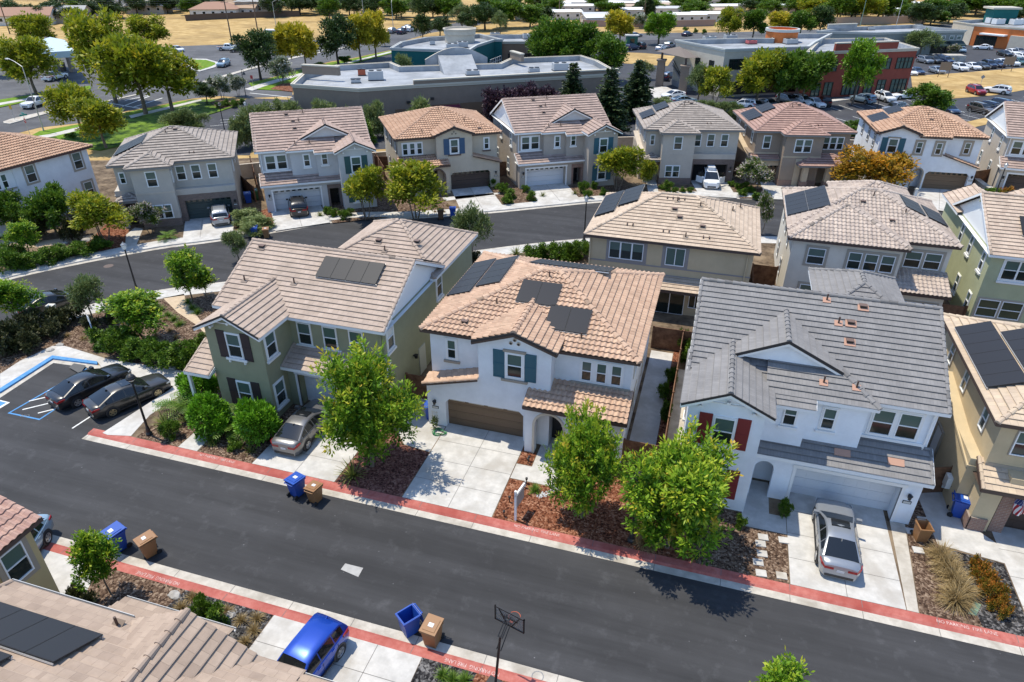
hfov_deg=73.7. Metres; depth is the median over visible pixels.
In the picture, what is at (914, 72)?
parked car
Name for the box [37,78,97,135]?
tree
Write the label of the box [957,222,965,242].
window
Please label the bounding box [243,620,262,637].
grass tuft
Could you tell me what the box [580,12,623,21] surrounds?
mobile home
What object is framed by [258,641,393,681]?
expansion joint
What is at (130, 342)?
shrub
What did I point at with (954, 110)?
parked car
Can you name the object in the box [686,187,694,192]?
shrub
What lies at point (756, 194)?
shrub
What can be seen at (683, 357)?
shrub
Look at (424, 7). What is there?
tree
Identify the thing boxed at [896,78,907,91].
window
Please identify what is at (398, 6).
tree
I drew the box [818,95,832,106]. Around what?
parked car
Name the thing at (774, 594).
gutter
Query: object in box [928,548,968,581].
ornamental grass
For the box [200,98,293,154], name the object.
car park
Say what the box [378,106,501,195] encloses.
house
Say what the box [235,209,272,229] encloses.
planting bed
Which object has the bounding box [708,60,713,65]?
window
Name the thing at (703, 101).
shrub
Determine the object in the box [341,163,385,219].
tree
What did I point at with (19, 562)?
window
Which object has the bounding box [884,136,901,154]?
window
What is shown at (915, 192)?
utility pedestal
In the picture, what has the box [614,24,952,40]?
road
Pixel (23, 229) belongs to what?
tree
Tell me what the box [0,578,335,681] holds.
house
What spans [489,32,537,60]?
commercial building
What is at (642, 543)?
ornamental grass
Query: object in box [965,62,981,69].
parked car
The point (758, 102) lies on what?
parked car
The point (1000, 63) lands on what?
parked car
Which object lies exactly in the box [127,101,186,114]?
lawn
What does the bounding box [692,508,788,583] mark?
planting bed
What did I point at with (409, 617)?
wheelie bin
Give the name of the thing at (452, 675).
grass tuft
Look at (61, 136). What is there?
lawn
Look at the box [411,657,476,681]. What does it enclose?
planting bed
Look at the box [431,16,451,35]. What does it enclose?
tree
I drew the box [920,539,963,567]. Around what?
ornamental grass
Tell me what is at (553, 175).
garage door
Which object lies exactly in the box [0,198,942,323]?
road
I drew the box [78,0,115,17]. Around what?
tree
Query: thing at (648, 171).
tree
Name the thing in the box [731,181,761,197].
planting bed
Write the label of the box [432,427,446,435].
garden hose
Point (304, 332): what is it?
window
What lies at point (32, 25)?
tree
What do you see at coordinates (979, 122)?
dry field
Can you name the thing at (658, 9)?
mobile home
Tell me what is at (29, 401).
bay marking
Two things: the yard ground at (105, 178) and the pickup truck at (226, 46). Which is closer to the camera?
the yard ground at (105, 178)
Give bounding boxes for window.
[0,172,16,190]
[0,534,40,582]
[21,163,40,185]
[69,151,86,171]
[80,178,95,193]
[118,172,126,183]
[144,171,158,187]
[152,204,174,218]
[174,165,187,180]
[189,164,202,179]
[206,163,218,177]
[224,332,247,364]
[235,380,253,399]
[263,154,291,172]
[263,330,280,363]
[272,376,289,411]
[295,321,315,347]
[302,153,311,168]
[321,152,329,166]
[321,326,341,351]
[348,330,364,353]
[350,156,361,175]
[353,198,367,203]
[385,320,396,355]
[398,142,425,157]
[435,275,443,302]
[444,337,459,364]
[448,137,460,155]
[482,137,490,151]
[496,56,500,62]
[501,348,527,384]
[506,156,509,171]
[509,132,511,147]
[519,135,541,152]
[553,135,560,148]
[569,134,576,147]
[570,358,629,391]
[595,166,606,181]
[597,138,608,154]
[608,240,643,261]
[632,379,636,409]
[640,347,645,375]
[649,134,655,144]
[655,292,684,314]
[664,165,679,177]
[664,247,685,266]
[673,136,683,149]
[682,407,686,421]
[687,296,697,308]
[695,57,700,65]
[695,134,701,146]
[706,134,715,146]
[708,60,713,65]
[710,415,737,452]
[720,134,729,146]
[728,59,738,69]
[733,82,743,94]
[737,59,745,69]
[750,131,753,143]
[760,85,768,92]
[762,135,771,148]
[776,239,780,257]
[777,409,798,430]
[778,254,781,276]
[793,139,812,152]
[797,281,810,289]
[802,245,829,267]
[809,83,820,96]
[815,405,840,434]
[822,82,833,95]
[822,137,844,149]
[840,82,851,94]
[842,249,899,275]
[849,81,859,94]
[860,121,864,134]
[861,407,926,446]
[862,80,873,92]
[866,127,870,141]
[871,133,876,147]
[875,79,886,90]
[882,58,891,68]
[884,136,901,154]
[889,79,899,92]
[895,57,905,68]
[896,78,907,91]
[899,249,946,271]
[902,57,913,68]
[904,299,938,305]
[912,140,926,155]
[929,45,946,53]
[931,141,945,156]
[943,47,958,52]
[947,343,956,366]
[950,272,960,295]
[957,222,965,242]
[959,140,974,156]
[959,370,970,394]
[963,234,975,258]
[963,289,971,305]
[971,296,1023,321]
[974,35,996,47]
[975,250,986,275]
[976,150,983,164]
[977,407,989,433]
[988,127,995,142]
[996,135,1003,150]
[996,259,1023,285]
[1005,140,1023,157]
[1007,430,1023,457]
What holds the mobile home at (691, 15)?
on the ground at (196, 32)
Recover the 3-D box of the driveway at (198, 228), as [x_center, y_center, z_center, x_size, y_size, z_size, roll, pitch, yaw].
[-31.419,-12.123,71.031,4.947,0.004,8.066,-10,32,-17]
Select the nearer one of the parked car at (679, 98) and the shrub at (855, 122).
the shrub at (855, 122)
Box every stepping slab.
[752,558,763,565]
[755,540,765,547]
[755,569,766,577]
[756,550,767,557]
[758,533,768,540]
[776,571,787,579]
[778,536,788,543]
[905,527,913,533]
[912,546,924,553]
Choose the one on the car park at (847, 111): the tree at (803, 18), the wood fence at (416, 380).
the tree at (803, 18)
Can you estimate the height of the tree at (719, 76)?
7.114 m
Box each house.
[0,7,56,25]
[0,132,99,235]
[0,495,59,592]
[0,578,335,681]
[40,5,92,22]
[105,125,242,227]
[123,0,172,13]
[183,218,477,417]
[188,1,239,13]
[225,0,257,11]
[233,0,281,11]
[249,106,376,212]
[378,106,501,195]
[418,251,664,461]
[490,93,622,188]
[583,184,761,315]
[632,100,745,183]
[680,267,951,523]
[733,101,857,186]
[774,180,963,306]
[851,105,990,189]
[927,312,1023,532]
[942,183,1023,322]
[975,101,1023,192]
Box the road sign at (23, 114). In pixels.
[19,112,29,133]
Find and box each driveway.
[41,549,95,593]
[125,227,142,249]
[183,215,233,240]
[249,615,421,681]
[252,423,356,481]
[271,205,329,230]
[403,423,523,516]
[443,192,499,200]
[452,186,502,209]
[529,183,579,202]
[646,180,657,191]
[691,180,736,197]
[760,182,796,198]
[785,492,905,609]
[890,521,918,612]
[916,186,948,210]
[992,527,1023,608]
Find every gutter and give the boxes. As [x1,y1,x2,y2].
[0,360,101,397]
[3,197,939,279]
[43,236,775,317]
[51,535,581,681]
[82,435,1023,655]
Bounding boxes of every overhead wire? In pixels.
[36,0,213,3]
[229,0,362,13]
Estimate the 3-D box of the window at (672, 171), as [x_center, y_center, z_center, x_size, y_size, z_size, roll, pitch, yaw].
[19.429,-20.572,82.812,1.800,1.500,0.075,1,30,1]
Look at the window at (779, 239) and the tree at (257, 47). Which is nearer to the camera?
the window at (779, 239)
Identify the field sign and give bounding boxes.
[937,62,952,76]
[1001,57,1016,70]
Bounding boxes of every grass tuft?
[163,311,172,317]
[167,314,180,321]
[171,598,188,609]
[174,318,186,326]
[182,298,193,304]
[184,588,200,603]
[185,304,197,310]
[190,306,202,314]
[222,602,235,617]
[231,611,252,627]
[237,633,252,645]
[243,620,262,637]
[248,609,266,623]
[432,664,450,680]
[442,668,460,681]
[455,669,473,681]
[527,481,542,494]
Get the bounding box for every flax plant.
[152,410,172,427]
[173,410,191,422]
[243,444,255,454]
[335,454,370,487]
[509,246,521,254]
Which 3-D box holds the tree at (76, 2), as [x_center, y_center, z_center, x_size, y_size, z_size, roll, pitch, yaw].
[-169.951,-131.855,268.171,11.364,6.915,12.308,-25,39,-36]
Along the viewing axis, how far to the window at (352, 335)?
40.85 m
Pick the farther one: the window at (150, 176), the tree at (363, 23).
the tree at (363, 23)
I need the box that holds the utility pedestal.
[913,188,918,195]
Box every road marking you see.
[111,50,319,112]
[215,69,1018,125]
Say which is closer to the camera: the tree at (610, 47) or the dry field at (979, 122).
the dry field at (979, 122)
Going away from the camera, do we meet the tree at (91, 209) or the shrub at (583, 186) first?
the tree at (91, 209)
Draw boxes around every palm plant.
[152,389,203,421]
[156,230,177,242]
[201,403,246,445]
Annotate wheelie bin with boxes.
[97,521,132,554]
[133,529,161,558]
[243,191,251,202]
[250,225,258,237]
[252,188,258,199]
[262,226,269,237]
[283,471,305,500]
[303,480,322,506]
[395,603,423,637]
[419,613,444,648]
[424,399,428,419]
[437,208,443,219]
[449,206,455,217]
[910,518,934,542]
[946,490,970,518]
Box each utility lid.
[341,563,362,576]
[968,602,980,614]
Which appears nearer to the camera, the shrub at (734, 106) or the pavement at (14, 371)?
the pavement at (14, 371)
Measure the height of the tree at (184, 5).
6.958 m
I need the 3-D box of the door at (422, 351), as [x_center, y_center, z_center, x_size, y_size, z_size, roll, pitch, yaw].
[-6.084,1.216,46.487,0.060,2.050,1.000,9,31,14]
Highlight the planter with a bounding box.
[932,54,966,61]
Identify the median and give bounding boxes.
[3,94,136,123]
[203,47,344,82]
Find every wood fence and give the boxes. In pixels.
[240,175,256,201]
[249,156,260,199]
[372,151,385,180]
[374,156,388,169]
[405,372,426,398]
[500,161,505,175]
[621,438,660,465]
[650,325,683,350]
[665,330,684,440]
[682,329,691,351]
[733,161,741,174]
[749,263,778,285]
[749,264,753,282]
[921,465,952,492]
[942,304,968,315]
[972,168,990,183]
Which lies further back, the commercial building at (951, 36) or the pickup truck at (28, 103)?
the commercial building at (951, 36)
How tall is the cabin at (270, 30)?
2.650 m
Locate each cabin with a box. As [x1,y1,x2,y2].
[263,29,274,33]
[625,34,638,44]
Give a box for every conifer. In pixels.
[558,62,586,94]
[596,67,631,135]
[620,59,655,119]
[642,0,655,18]
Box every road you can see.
[0,20,479,132]
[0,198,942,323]
[0,363,1023,681]
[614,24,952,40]
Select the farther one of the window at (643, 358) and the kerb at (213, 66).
the kerb at (213, 66)
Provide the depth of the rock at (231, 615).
29.82 m
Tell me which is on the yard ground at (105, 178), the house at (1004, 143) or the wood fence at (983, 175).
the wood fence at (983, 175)
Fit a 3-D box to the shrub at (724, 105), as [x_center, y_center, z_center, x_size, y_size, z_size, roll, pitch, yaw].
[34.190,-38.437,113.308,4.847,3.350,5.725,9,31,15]
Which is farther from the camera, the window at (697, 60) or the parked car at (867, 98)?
the window at (697, 60)
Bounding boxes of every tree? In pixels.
[0,0,27,6]
[0,33,63,94]
[0,187,22,225]
[0,217,41,250]
[0,278,46,317]
[5,10,57,38]
[17,179,71,236]
[27,3,55,13]
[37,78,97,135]
[39,0,66,7]
[54,7,89,17]
[60,3,131,102]
[60,272,104,317]
[64,0,87,4]
[64,95,128,147]
[64,188,135,240]
[65,526,121,594]
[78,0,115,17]
[79,28,165,113]
[80,0,102,14]
[95,286,168,338]
[98,1,129,14]
[120,0,146,12]
[123,12,172,41]
[124,200,166,233]
[125,43,202,110]
[143,0,172,8]
[148,0,179,12]
[161,243,212,299]
[176,0,202,11]
[191,267,219,298]
[192,81,219,102]
[205,73,230,97]
[220,230,246,259]
[227,72,246,94]
[229,28,277,79]
[258,0,285,16]
[267,55,295,83]
[272,21,294,58]
[280,0,294,10]
[282,19,318,63]
[285,0,316,14]
[304,0,320,7]
[308,333,429,466]
[313,0,341,18]
[313,11,358,64]
[338,0,361,16]
[338,56,351,62]
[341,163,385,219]
[345,12,376,60]
[358,0,380,12]
[364,8,389,57]
[377,0,409,18]
[383,158,449,219]
[400,0,410,16]
[410,12,433,36]
[411,0,440,15]
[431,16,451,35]
[434,0,461,17]
[446,2,470,25]
[450,200,494,260]
[455,12,477,26]
[468,1,504,29]
[480,85,506,122]
[489,0,524,27]
[489,10,508,33]
[498,80,540,97]
[516,3,544,11]
[516,4,545,26]
[523,0,535,4]
[524,14,571,56]
[537,27,581,56]
[538,6,557,20]
[538,83,560,95]
[538,396,628,517]
[541,0,564,8]
[552,16,600,56]
[582,29,629,69]
[584,0,608,10]
[593,1,625,11]
[594,145,645,190]
[603,9,634,40]
[615,415,742,566]
[632,0,644,7]
[632,11,647,27]
[634,0,665,5]
[634,60,655,72]
[639,158,658,185]
[643,10,676,44]
[669,0,685,5]
[678,0,714,11]
[684,61,710,99]
[696,65,735,101]
[714,5,745,33]
[716,0,730,3]
[727,0,746,3]
[734,46,789,98]
[735,155,774,191]
[738,0,758,9]
[741,8,769,37]
[748,646,814,681]
[755,0,785,11]
[755,189,775,234]
[762,47,807,103]
[767,10,793,26]
[784,0,802,12]
[786,8,819,32]
[789,50,837,95]
[796,0,835,13]
[807,4,836,32]
[820,0,860,16]
[828,143,921,185]
[839,36,887,104]
[840,0,870,16]
[846,0,888,16]
[870,0,909,15]
[892,3,915,15]
[903,27,946,54]
[903,81,956,111]
[905,1,946,24]
[918,11,950,24]
[922,0,953,21]
[945,1,969,22]
[947,43,962,53]
[949,0,968,8]
[961,0,1003,15]
[996,0,1023,5]
[1013,1,1023,9]
[1017,8,1023,17]
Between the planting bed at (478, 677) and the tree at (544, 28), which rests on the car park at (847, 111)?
the tree at (544, 28)
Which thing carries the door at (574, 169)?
in the house at (553, 139)
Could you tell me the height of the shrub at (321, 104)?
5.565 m
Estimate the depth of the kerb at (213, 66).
160.21 m
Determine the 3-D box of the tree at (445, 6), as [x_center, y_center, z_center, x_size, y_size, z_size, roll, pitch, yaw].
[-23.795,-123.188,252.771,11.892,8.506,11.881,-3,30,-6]
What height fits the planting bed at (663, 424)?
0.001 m
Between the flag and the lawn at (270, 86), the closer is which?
the flag
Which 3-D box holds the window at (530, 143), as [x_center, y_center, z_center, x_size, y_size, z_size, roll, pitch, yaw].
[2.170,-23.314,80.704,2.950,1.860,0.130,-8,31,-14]
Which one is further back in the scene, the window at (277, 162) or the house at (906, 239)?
the window at (277, 162)
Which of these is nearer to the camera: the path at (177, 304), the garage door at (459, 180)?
the path at (177, 304)
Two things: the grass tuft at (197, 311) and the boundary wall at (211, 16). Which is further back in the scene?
the boundary wall at (211, 16)
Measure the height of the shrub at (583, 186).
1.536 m
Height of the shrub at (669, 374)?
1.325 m
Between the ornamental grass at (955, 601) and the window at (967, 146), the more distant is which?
the window at (967, 146)
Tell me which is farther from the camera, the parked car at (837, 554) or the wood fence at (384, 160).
the wood fence at (384, 160)
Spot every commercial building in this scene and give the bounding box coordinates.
[290,47,620,120]
[390,26,503,65]
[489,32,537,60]
[672,33,832,96]
[799,38,919,96]
[816,23,966,54]
[952,6,1023,48]
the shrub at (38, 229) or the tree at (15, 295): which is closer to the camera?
the tree at (15, 295)
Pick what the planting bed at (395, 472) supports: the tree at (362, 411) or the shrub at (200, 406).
the tree at (362, 411)
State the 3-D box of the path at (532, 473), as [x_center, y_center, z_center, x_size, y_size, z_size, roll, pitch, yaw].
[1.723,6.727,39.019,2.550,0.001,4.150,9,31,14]
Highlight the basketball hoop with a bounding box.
[486,605,524,681]
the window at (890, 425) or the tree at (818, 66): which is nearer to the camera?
the window at (890, 425)
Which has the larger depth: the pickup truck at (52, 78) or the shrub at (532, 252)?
the pickup truck at (52, 78)
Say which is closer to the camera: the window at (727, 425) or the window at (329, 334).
the window at (727, 425)
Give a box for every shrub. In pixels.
[0,242,26,253]
[0,246,24,274]
[0,316,41,354]
[0,329,19,356]
[7,329,41,354]
[8,305,50,334]
[10,250,36,270]
[24,220,44,241]
[28,245,62,266]
[32,214,48,234]
[38,316,60,337]
[39,305,69,331]
[54,242,80,261]
[55,302,85,320]
[57,215,82,240]
[64,132,75,137]
[65,583,99,602]
[68,240,97,257]
[70,214,86,235]
[78,314,103,332]
[83,325,111,351]
[89,234,113,251]
[95,324,139,352]
[102,310,118,325]
[113,334,149,362]
[118,324,142,337]
[131,334,172,368]
[151,339,189,369]
[155,419,181,441]
[156,106,210,127]
[174,371,219,399]
[178,338,199,363]
[185,390,232,441]
[187,331,206,348]
[188,592,215,617]
[202,599,230,624]
[208,435,218,442]
[214,102,223,107]
[221,98,230,105]
[226,435,242,451]
[227,116,245,149]
[229,99,239,106]
[230,207,265,227]
[231,396,282,446]
[233,220,265,237]
[234,103,255,147]
[240,214,275,230]
[254,99,274,111]
[272,97,286,110]
[280,99,302,110]
[310,97,336,108]
[323,206,331,214]
[327,208,337,216]
[337,209,349,220]
[345,208,354,215]
[361,98,383,137]
[362,118,377,144]
[394,52,412,65]
[407,94,429,110]
[472,250,481,261]
[495,182,508,192]
[500,192,513,203]
[504,188,516,198]
[521,184,529,192]
[521,243,546,258]
[526,190,536,200]
[537,242,551,259]
[546,240,572,261]
[559,239,583,262]
[575,239,589,257]
[578,180,590,193]
[582,189,592,196]
[590,181,597,189]
[599,187,607,194]
[652,96,672,103]
[656,380,671,400]
[660,399,673,422]
[663,180,674,191]
[664,367,677,382]
[672,187,678,192]
[677,327,692,348]
[680,342,690,362]
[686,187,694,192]
[694,100,709,104]
[706,99,731,111]
[726,100,744,120]
[728,180,735,185]
[734,182,743,189]
[735,512,748,530]
[737,187,747,195]
[741,181,748,187]
[746,185,756,192]
[752,192,761,199]
[777,496,794,517]
[847,119,858,127]
[849,125,856,135]
[967,552,993,575]
[968,564,1002,586]
[976,577,1011,609]
[985,187,999,191]
[986,591,1016,620]
[998,185,1014,192]
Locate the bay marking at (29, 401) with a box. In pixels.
[9,368,86,419]
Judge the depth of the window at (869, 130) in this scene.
85.45 m
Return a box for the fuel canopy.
[42,37,75,71]
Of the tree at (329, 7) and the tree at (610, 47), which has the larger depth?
the tree at (329, 7)
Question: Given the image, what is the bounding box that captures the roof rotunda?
[765,26,799,42]
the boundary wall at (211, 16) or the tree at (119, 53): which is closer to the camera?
the tree at (119, 53)
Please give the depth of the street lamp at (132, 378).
39.63 m
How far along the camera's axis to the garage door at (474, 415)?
40.88 m
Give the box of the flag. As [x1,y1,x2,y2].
[1012,499,1023,515]
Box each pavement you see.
[0,98,26,104]
[0,191,752,277]
[0,346,182,387]
[40,127,82,136]
[69,238,776,319]
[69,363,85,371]
[103,376,178,435]
[129,99,200,117]
[245,51,390,90]
[650,86,671,99]
[832,93,892,101]
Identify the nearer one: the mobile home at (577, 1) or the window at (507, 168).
the window at (507, 168)
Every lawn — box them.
[0,86,90,107]
[33,124,82,134]
[55,130,79,139]
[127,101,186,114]
[192,60,214,69]
[249,51,390,90]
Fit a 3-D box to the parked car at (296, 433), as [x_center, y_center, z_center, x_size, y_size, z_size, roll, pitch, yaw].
[-12.308,4.874,40.701,2.203,1.533,4.895,8,31,14]
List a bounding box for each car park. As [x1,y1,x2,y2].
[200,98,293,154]
[290,40,1023,148]
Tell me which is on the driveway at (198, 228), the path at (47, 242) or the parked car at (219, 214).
the parked car at (219, 214)
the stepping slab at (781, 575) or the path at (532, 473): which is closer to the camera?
the stepping slab at (781, 575)
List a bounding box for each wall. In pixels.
[185,11,299,20]
[239,151,385,178]
[583,20,715,26]
[617,136,633,147]
[834,16,924,23]
[974,178,993,190]
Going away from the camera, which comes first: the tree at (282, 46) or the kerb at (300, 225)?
the kerb at (300, 225)
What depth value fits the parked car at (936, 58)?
168.37 m
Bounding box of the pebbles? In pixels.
[536,489,560,497]
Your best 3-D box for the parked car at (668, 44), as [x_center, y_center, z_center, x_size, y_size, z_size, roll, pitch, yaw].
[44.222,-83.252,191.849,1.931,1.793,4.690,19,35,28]
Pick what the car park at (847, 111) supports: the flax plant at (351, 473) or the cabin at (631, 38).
the cabin at (631, 38)
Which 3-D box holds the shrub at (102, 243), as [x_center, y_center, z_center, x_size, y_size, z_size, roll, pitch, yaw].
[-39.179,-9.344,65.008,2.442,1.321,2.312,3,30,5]
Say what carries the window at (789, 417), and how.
in the house at (832, 383)
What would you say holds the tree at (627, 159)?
on the planting bed at (597, 191)
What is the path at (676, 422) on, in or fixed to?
on the yard ground at (686, 321)
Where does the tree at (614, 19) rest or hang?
on the car park at (847, 111)
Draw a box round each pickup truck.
[19,95,49,108]
[40,71,67,81]
[217,43,233,50]
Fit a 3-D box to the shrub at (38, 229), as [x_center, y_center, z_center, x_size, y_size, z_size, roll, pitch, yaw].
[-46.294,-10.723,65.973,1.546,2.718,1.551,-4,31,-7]
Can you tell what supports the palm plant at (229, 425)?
on the planting bed at (219, 447)
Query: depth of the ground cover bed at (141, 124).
108.89 m
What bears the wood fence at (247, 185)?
on the yard ground at (105, 178)
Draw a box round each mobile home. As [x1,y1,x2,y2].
[550,9,582,19]
[561,3,594,11]
[565,0,596,8]
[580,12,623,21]
[581,15,605,21]
[608,0,638,3]
[620,7,643,16]
[654,6,681,14]
[673,12,707,19]
[690,11,722,21]
[701,8,724,10]
[707,3,745,12]
[763,4,800,12]
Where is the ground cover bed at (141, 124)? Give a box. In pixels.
[35,99,240,150]
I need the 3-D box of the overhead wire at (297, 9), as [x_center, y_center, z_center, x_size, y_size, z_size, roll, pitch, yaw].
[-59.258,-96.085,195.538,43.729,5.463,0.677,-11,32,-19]
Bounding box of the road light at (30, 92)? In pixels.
[5,58,43,130]
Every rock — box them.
[45,348,54,351]
[167,590,179,598]
[224,610,235,618]
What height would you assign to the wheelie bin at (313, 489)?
1.068 m
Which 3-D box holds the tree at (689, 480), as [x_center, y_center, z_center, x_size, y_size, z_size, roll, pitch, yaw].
[7.559,7.176,31.738,5.718,6.684,5.950,10,32,17]
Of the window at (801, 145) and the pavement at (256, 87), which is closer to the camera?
the window at (801, 145)
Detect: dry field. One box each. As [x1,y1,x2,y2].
[598,27,756,32]
[624,52,674,65]
[911,68,1023,98]
[968,118,987,126]
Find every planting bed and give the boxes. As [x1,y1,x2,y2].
[0,295,217,372]
[87,223,128,251]
[87,569,185,606]
[137,389,221,446]
[167,590,272,647]
[198,405,302,462]
[210,99,241,108]
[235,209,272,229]
[271,83,292,91]
[322,197,450,222]
[335,430,428,496]
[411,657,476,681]
[472,673,506,681]
[489,184,532,204]
[493,464,695,562]
[517,448,536,465]
[569,186,635,196]
[656,351,678,444]
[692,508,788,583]
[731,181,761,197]
[906,500,981,626]
[949,549,1023,635]
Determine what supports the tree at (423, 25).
on the ground at (196, 32)
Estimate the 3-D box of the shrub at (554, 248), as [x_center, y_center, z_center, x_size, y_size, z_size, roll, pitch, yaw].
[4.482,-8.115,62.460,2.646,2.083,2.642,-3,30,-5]
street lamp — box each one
[120,242,137,290]
[125,374,152,435]
[217,102,224,129]
[582,195,588,240]
[627,472,641,543]
[996,162,1008,191]
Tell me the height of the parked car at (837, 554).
1.533 m
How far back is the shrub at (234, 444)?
39.41 m
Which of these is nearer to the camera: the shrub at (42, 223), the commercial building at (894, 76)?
the shrub at (42, 223)
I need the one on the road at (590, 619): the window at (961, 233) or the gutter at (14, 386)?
the gutter at (14, 386)
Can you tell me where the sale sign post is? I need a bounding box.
[514,481,525,520]
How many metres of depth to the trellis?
41.04 m
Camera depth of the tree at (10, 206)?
66.07 m
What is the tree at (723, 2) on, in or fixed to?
on the ground at (196, 32)
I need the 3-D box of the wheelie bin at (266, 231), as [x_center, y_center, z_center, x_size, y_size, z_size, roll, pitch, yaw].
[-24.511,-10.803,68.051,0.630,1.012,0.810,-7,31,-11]
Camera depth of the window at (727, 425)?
33.28 m
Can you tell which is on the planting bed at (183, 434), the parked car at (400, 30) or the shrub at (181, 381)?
the shrub at (181, 381)
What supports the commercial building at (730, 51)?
on the car park at (847, 111)
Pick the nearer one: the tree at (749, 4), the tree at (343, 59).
the tree at (343, 59)
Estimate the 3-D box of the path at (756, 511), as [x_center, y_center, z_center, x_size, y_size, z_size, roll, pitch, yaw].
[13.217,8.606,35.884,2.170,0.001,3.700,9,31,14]
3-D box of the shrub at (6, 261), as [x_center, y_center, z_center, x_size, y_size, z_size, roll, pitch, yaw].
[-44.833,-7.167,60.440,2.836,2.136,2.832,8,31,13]
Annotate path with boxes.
[0,235,93,246]
[164,294,204,331]
[178,412,233,450]
[398,399,444,451]
[510,437,561,485]
[630,350,672,444]
[662,369,684,467]
[742,480,786,533]
[919,492,1004,562]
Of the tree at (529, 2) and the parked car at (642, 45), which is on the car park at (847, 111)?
the parked car at (642, 45)
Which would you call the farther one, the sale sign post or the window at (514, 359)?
the window at (514, 359)
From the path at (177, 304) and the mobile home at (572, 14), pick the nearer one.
the path at (177, 304)
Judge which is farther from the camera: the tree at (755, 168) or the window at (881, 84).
the window at (881, 84)
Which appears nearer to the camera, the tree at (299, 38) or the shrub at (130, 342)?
the shrub at (130, 342)
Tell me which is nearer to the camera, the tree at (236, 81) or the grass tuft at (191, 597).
the grass tuft at (191, 597)
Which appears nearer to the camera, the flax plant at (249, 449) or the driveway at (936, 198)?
the flax plant at (249, 449)
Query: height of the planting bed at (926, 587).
0.001 m
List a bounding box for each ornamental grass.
[632,530,659,554]
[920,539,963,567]
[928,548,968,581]
[930,580,980,619]
[932,560,978,591]
[935,571,986,606]
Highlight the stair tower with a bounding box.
[655,46,697,91]
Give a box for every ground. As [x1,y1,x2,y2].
[0,0,1023,388]
[0,156,915,270]
[68,243,1023,636]
[248,615,421,680]
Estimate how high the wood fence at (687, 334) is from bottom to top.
1.830 m
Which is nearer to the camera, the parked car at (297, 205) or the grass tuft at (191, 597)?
the grass tuft at (191, 597)
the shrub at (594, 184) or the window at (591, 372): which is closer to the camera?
the window at (591, 372)
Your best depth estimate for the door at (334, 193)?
76.88 m
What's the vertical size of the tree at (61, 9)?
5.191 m
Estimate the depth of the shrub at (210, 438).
40.03 m
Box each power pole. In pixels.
[0,4,10,33]
[224,0,231,41]
[252,0,257,28]
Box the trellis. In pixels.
[430,411,438,427]
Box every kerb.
[0,195,941,279]
[0,355,97,392]
[43,542,558,681]
[84,428,1023,654]
[91,237,776,305]
[98,362,174,385]
[188,59,217,71]
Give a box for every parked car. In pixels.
[15,288,86,316]
[30,514,53,551]
[45,363,131,410]
[82,372,170,418]
[172,45,184,51]
[207,202,231,225]
[216,58,230,67]
[229,46,238,52]
[270,398,333,455]
[277,612,348,676]
[286,195,308,216]
[387,27,396,33]
[396,28,406,34]
[406,26,413,31]
[625,43,639,50]
[637,42,646,48]
[655,44,666,49]
[661,89,685,98]
[663,41,674,47]
[664,71,672,80]
[671,95,697,101]
[681,31,692,36]
[696,164,724,188]
[730,97,755,107]
[754,99,762,106]
[759,98,777,103]
[775,92,800,101]
[793,93,812,105]
[809,97,826,107]
[812,497,862,581]
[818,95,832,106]
[849,92,876,103]
[874,90,896,102]
[882,100,906,108]
[892,90,916,99]
[911,68,917,75]
[913,67,925,74]
[916,55,933,63]
[928,66,945,73]
[929,55,943,63]
[937,105,961,114]
[938,55,954,61]
[951,62,969,71]
[959,46,966,52]
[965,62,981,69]
[965,83,987,94]
[966,101,993,114]
[972,44,992,49]
[976,61,990,69]
[981,59,997,68]
[982,100,999,108]
[984,84,1011,94]
[991,97,1014,103]
[994,60,1006,67]
[996,50,1013,56]
[1005,48,1020,53]
[1010,59,1020,66]
[1014,52,1023,57]
[1015,47,1023,52]
[1016,57,1023,64]
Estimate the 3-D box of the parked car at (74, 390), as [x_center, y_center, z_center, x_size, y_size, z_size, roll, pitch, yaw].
[-27.526,2.723,44.472,2.203,1.533,4.895,18,35,27]
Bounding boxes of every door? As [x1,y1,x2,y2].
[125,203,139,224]
[186,197,233,218]
[273,187,321,208]
[304,376,336,401]
[330,188,339,202]
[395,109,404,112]
[418,342,426,374]
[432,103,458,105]
[448,399,522,436]
[451,170,489,188]
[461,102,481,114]
[526,166,563,185]
[552,417,561,437]
[573,167,576,180]
[755,165,776,181]
[790,468,895,510]
[921,172,967,189]
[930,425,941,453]
[1004,174,1023,188]
[1004,512,1023,528]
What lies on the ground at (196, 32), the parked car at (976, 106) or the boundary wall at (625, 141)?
the boundary wall at (625, 141)
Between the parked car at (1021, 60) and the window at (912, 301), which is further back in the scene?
the parked car at (1021, 60)
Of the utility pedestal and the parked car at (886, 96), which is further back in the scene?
the parked car at (886, 96)
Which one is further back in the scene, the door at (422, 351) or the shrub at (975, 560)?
the door at (422, 351)
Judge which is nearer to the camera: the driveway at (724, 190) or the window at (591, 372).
the window at (591, 372)

